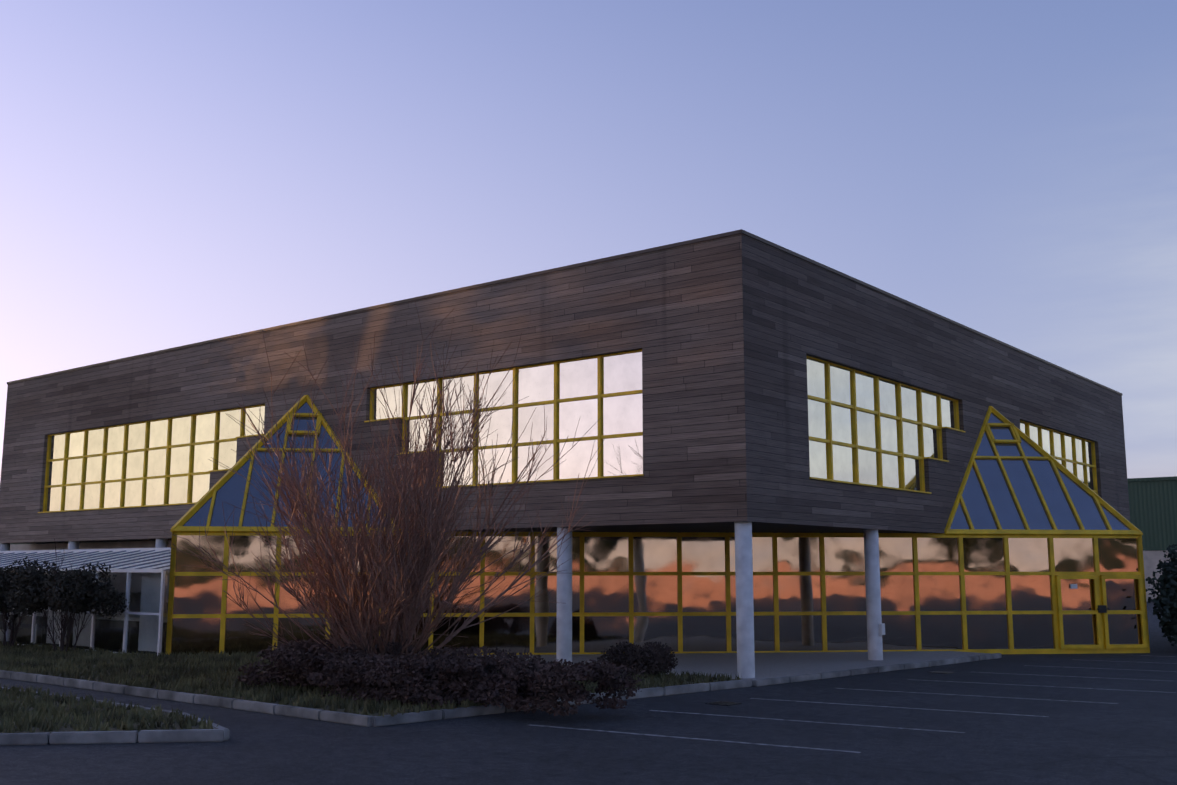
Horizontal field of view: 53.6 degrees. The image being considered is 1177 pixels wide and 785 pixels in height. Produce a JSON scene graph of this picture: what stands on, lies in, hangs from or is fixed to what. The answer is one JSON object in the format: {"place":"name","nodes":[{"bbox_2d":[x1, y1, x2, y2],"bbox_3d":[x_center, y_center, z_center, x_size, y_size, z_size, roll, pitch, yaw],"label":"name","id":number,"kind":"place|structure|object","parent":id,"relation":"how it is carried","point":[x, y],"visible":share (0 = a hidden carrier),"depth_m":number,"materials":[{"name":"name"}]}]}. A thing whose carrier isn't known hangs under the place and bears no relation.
{"place":"outdoors","nodes":[
{"label":"outdoors","id":0,"kind":"place"},
{"bbox_2d":[19,521,930,543],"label":"soffit","id":1,"kind":"structure","parent":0,"point":[757,527],"depth_m":25.75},
{"bbox_2d":[170,395,394,532],"bbox_3d":[-8.301,1.641,28.104,7.288,3.601,3.715,-7,-11,38],"label":"skylight frame","id":2,"kind":"object","parent":1,"relation":"on","point":[178,527],"visible":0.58,"depth_m":27.59,"materials":[{"name":"yellow metal"}]},
{"bbox_2d":[183,402,384,526],"bbox_3d":[-8.294,1.642,28.113,7.100,3.450,3.550,-7,-11,38],"label":"glass pyramid","id":3,"kind":"object","parent":2,"relation":"in","point":[231,490],"visible":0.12,"depth_m":27.59,"materials":[{"name":"blue glass"}]},
{"bbox_2d":[0,233,746,542],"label":"wall","id":4,"kind":"structure","parent":1,"relation":"on","point":[675,314],"depth_m":25.73,"materials":[{"name":"wood"}]},
{"bbox_2d":[38,349,643,512],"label":"facade window frames","id":5,"kind":"structure","parent":4,"relation":"in","point":[555,441],"depth_m":27.61,"materials":[{"name":"yellow metal"}]},
{"bbox_2d":[45,351,642,511],"bbox_3d":[-8.254,1.524,30.607,24.110,2.570,0.014,-7,-11,38],"label":"window glass","id":6,"kind":"object","parent":5,"relation":"in","point":[622,414],"visible":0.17,"depth_m":26.22,"materials":[{"name":"glass"}]},
{"bbox_2d":[7,229,1121,394],"bbox_3d":[-0.231,-0.123,41.443,29.350,0.070,26.750,-7,-11,38],"label":"roof coping","id":7,"kind":"object","parent":4,"relation":"on","point":[758,238],"visible":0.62,"depth_m":27.45,"materials":[{"name":"grey metal"}]},
{"bbox_2d":[741,233,1129,532],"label":"wall","id":8,"kind":"structure","parent":1,"relation":"on","point":[797,311],"depth_m":25.92,"materials":[{"name":"wood"}]},
{"bbox_2d":[807,356,1097,494],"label":"facade window frames","id":9,"kind":"structure","parent":8,"relation":"in","point":[855,445],"depth_m":27.07,"materials":[{"name":"yellow metal"}]},
{"bbox_2d":[807,358,1095,490],"bbox_3d":[10.772,1.713,31.622,0.017,2.600,20.750,-7,-11,38],"label":"window glass","id":10,"kind":"object","parent":9,"relation":"in","point":[842,429],"visible":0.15,"depth_m":26.42,"materials":[{"name":"glass"}]},
{"bbox_2d":[944,406,1142,535],"bbox_3d":[12.338,1.989,30.402,3.715,3.601,7.288,-7,-11,38],"label":"skylight frame","id":11,"kind":"object","parent":1,"relation":"on","point":[1016,432],"visible":0.62,"depth_m":29.53,"materials":[{"name":"yellow metal"}]},
{"bbox_2d":[950,412,1130,529],"bbox_3d":[12.329,1.990,30.409,3.550,3.450,7.100,-7,-11,38],"label":"glass pyramid","id":12,"kind":"object","parent":11,"relation":"in","point":[1027,496],"visible":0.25,"depth_m":29.61,"materials":[{"name":"blue glass"}]},
{"bbox_2d":[0,602,1176,784],"bbox_3d":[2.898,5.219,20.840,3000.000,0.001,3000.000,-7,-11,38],"label":"asphalt ground","id":13,"kind":"structure","parent":0,"point":[1130,738],"depth_m":13.94,"materials":[{"name":"grey asphalt"}]},
{"bbox_2d":[0,543,9,550],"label":"column","id":14,"kind":"structure","parent":13,"relation":"on","point":[4,546],"depth_m":39.19,"materials":[{"name":"concrete"}]},
{"bbox_2d":[68,541,78,548],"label":"column","id":15,"kind":"structure","parent":13,"relation":"on","point":[73,544],"depth_m":36.38,"materials":[{"name":"concrete"}]},
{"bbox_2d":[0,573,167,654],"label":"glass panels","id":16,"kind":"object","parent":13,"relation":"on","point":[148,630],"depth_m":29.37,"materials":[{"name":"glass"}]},
{"bbox_2d":[0,547,170,655],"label":"greenhouse frame","id":17,"kind":"object","parent":13,"relation":"on","point":[161,608],"visible":0.38,"depth_m":27.62,"materials":[{"name":"white metal"}]},
{"bbox_2d":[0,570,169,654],"bbox_3d":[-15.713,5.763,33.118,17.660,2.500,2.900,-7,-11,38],"label":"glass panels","id":18,"kind":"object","parent":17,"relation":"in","point":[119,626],"visible":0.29,"depth_m":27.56,"materials":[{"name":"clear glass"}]},
{"bbox_2d":[0,550,170,570],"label":"greenhouse roof bars","id":19,"kind":"object","parent":17,"relation":"on","point":[91,559],"visible":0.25,"depth_m":31.73,"materials":[{"name":"white metal"}]},
{"bbox_2d":[0,551,170,568],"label":"greenhouse roof panes","id":20,"kind":"object","parent":19,"relation":"in","point":[98,559],"depth_m":31.40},
{"bbox_2d":[10,540,170,614],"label":"wall","id":21,"kind":"structure","parent":13,"relation":"on","point":[105,545],"depth_m":36.63,"materials":[{"name":"white paint"}]},
{"bbox_2d":[0,684,219,733],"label":"island grass","id":22,"kind":"structure","parent":13,"relation":"on","point":[70,728],"depth_m":14.54,"materials":[{"name":"green plant"}]},
{"bbox_2d":[0,687,229,744],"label":"kerb","id":23,"kind":"structure","parent":13,"relation":"on","point":[218,733],"depth_m":13.81,"materials":[{"name":"concrete"}]},
{"bbox_2d":[154,539,167,596],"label":"column","id":24,"kind":"structure","parent":13,"relation":"on","point":[161,543],"depth_m":33.32,"materials":[{"name":"concrete"}]},
{"bbox_2d":[166,531,176,654],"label":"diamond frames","id":25,"kind":"structure","parent":13,"relation":"on","point":[172,566],"depth_m":26.22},
{"bbox_2d":[0,639,741,717],"bbox_3d":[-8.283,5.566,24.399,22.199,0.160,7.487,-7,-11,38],"label":"grass","id":26,"kind":"structure","parent":13,"relation":"on","point":[37,659],"depth_m":20.69,"materials":[{"name":"green plant"}]},
{"bbox_2d":[0,556,58,646],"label":"shrub","id":27,"kind":"object","parent":26,"relation":"on","point":[4,573],"depth_m":28.22,"materials":[{"name":"green plant"}]},
{"bbox_2d":[3,539,128,651],"bbox_3d":[-12.094,4.735,27.046,2.344,2.672,2.336,-7,-11,38],"label":"shrub","id":28,"kind":"object","parent":26,"relation":"on","point":[34,593],"depth_m":26.78,"materials":[{"name":"green plant"}]},
{"bbox_2d":[163,373,580,657],"bbox_3d":[-3.849,2.352,19.547,5.430,5.156,6.671,6,-10,-34],"label":"bare shrub","id":29,"kind":"object","parent":26,"relation":"on","point":[321,602],"visible":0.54,"depth_m":18.73,"materials":[{"name":"red plant"}]},
{"bbox_2d":[322,621,425,689],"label":"low shrub twigs","id":30,"kind":"object","parent":26,"relation":"on","point":[400,648],"visible":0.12,"depth_m":18.11,"materials":[{"name":"brown plant"}]},
{"bbox_2d":[237,636,526,707],"bbox_3d":[-3.509,4.345,18.249,5.545,0.861,2.454,-7,-11,38],"label":"shrub","id":31,"kind":"object","parent":26,"relation":"on","point":[403,678],"visible":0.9,"depth_m":17.27,"materials":[{"name":"green plant"}]},
{"bbox_2d":[237,303,603,658],"bbox_3d":[-3.099,1.721,19.753,6.408,6.499,5.658,-1,-9,8],"label":"bare shrub","id":32,"kind":"object","parent":26,"relation":"on","point":[411,619],"visible":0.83,"depth_m":19.17,"materials":[{"name":"red plant"}]},
{"bbox_2d":[422,638,646,716],"bbox_3d":[-0.914,4.041,16.732,3.434,0.969,1.925,-7,-11,38],"label":"shrub","id":33,"kind":"object","parent":26,"relation":"on","point":[548,681],"depth_m":16.16,"materials":[{"name":"green plant"}]},
{"bbox_2d":[0,670,751,726],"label":"curb","id":34,"kind":"structure","parent":13,"relation":"on","point":[322,715],"depth_m":17.55,"materials":[{"name":"concrete"}]},
{"bbox_2d":[556,527,571,664],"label":"column","id":35,"kind":"structure","parent":13,"relation":"on","point":[564,622],"depth_m":23.86,"materials":[{"name":"concrete"}]},
{"bbox_2d":[597,640,677,676],"bbox_3d":[0.809,4.878,21.212,1.608,0.744,1.222,-7,-11,38],"label":"bush","id":36,"kind":"object","parent":13,"relation":"on","point":[640,657],"depth_m":20.93,"materials":[{"name":"green plant"}]},
{"bbox_2d":[166,531,1149,655],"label":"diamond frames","id":37,"kind":"structure","parent":13,"relation":"on","point":[1102,646],"depth_m":27.86,"materials":[{"name":"yellow metal"}]},
{"bbox_2d":[171,535,1141,654],"bbox_3d":[2.158,4.761,27.556,23.264,2.795,0.021,1,-9,-6],"label":"window glass","id":38,"kind":"object","parent":37,"relation":"in","point":[651,593],"visible":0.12,"depth_m":27.71,"materials":[{"name":"glass"}]},
{"bbox_2d":[1070,584,1077,588],"bbox_3d":[11.928,4.761,28.636,0.180,0.120,0.008,1,-9,-6],"label":"door notice","id":39,"kind":"object","parent":37,"relation":"attached to","point":[1073,586],"depth_m":28.63,"materials":[{"name":"white plastic"}]},
{"bbox_2d":[1097,605,1109,612],"bbox_3d":[12.578,5.296,28.501,0.320,0.180,0.072,1,-9,-6],"label":"door lock","id":40,"kind":"object","parent":37,"relation":"attached to","point":[1102,608],"visible":1,"depth_m":28.49,"materials":[{"name":"black metal"}]},
{"bbox_2d":[476,651,990,680],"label":"porch gravel","id":41,"kind":"structure","parent":13,"relation":"on","point":[774,665],"depth_m":25.11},
{"bbox_2d":[734,522,754,677],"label":"column","id":42,"kind":"structure","parent":13,"relation":"on","point":[744,604],"depth_m":21.24,"materials":[{"name":"concrete"}]},
{"bbox_2d":[531,654,1176,752],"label":"parking lines","id":43,"kind":"object","parent":13,"relation":"on","point":[878,706],"visible":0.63,"depth_m":16.72,"materials":[{"name":"paint"}]},
{"bbox_2d":[864,529,882,659],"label":"column","id":44,"kind":"structure","parent":13,"relation":"on","point":[873,590],"depth_m":25.40,"materials":[{"name":"concrete"}]},
{"bbox_2d":[879,623,884,634],"bbox_3d":[6.369,5.131,25.271,0.060,0.240,0.160,-7,-11,38],"label":"electrical box","id":45,"kind":"object","parent":44,"relation":"attached to","point":[881,628],"visible":0.86,"depth_m":25.23,"materials":[{"name":"white plastic"}]},
{"bbox_2d":[752,653,1001,686],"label":"curb","id":46,"kind":"structure","parent":13,"relation":"on","point":[809,677],"depth_m":22.96,"materials":[{"name":"concrete"}]},
{"bbox_2d":[1137,535,1149,651],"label":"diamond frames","id":47,"kind":"structure","parent":13,"relation":"on","point":[1143,591],"depth_m":28.80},
{"bbox_2d":[1143,550,1176,601],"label":"wall","id":48,"kind":"structure","parent":13,"relation":"on","point":[1151,558],"depth_m":73.76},
{"bbox_2d":[1128,480,1176,549],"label":"corrugated wall cladding","id":49,"kind":"structure","parent":48,"relation":"on","point":[1153,511],"depth_m":73.98,"materials":[{"name":"green metal"}]},
{"bbox_2d":[1127,476,1176,481],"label":"roof edge trim","id":50,"kind":"structure","parent":49,"relation":"on","point":[1151,479],"depth_m":74.19,"materials":[{"name":"metal"}]},
{"bbox_2d":[1145,560,1176,640],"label":"hedge","id":51,"kind":"object","parent":13,"relation":"on","point":[1151,581],"visible":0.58,"depth_m":28.73,"materials":[{"name":"green plant"}]},
{"bbox_2d":[1154,544,1176,645],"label":"hedge","id":52,"kind":"object","parent":13,"relation":"on","point":[1172,555],"visible":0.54,"depth_m":29.04,"materials":[{"name":"green plant"}]},
{"bbox_2d":[0,0,1176,479],"label":"sky","id":53,"kind":"structure","parent":0,"point":[174,173],"materials":[{"name":"blue"}]}
]}

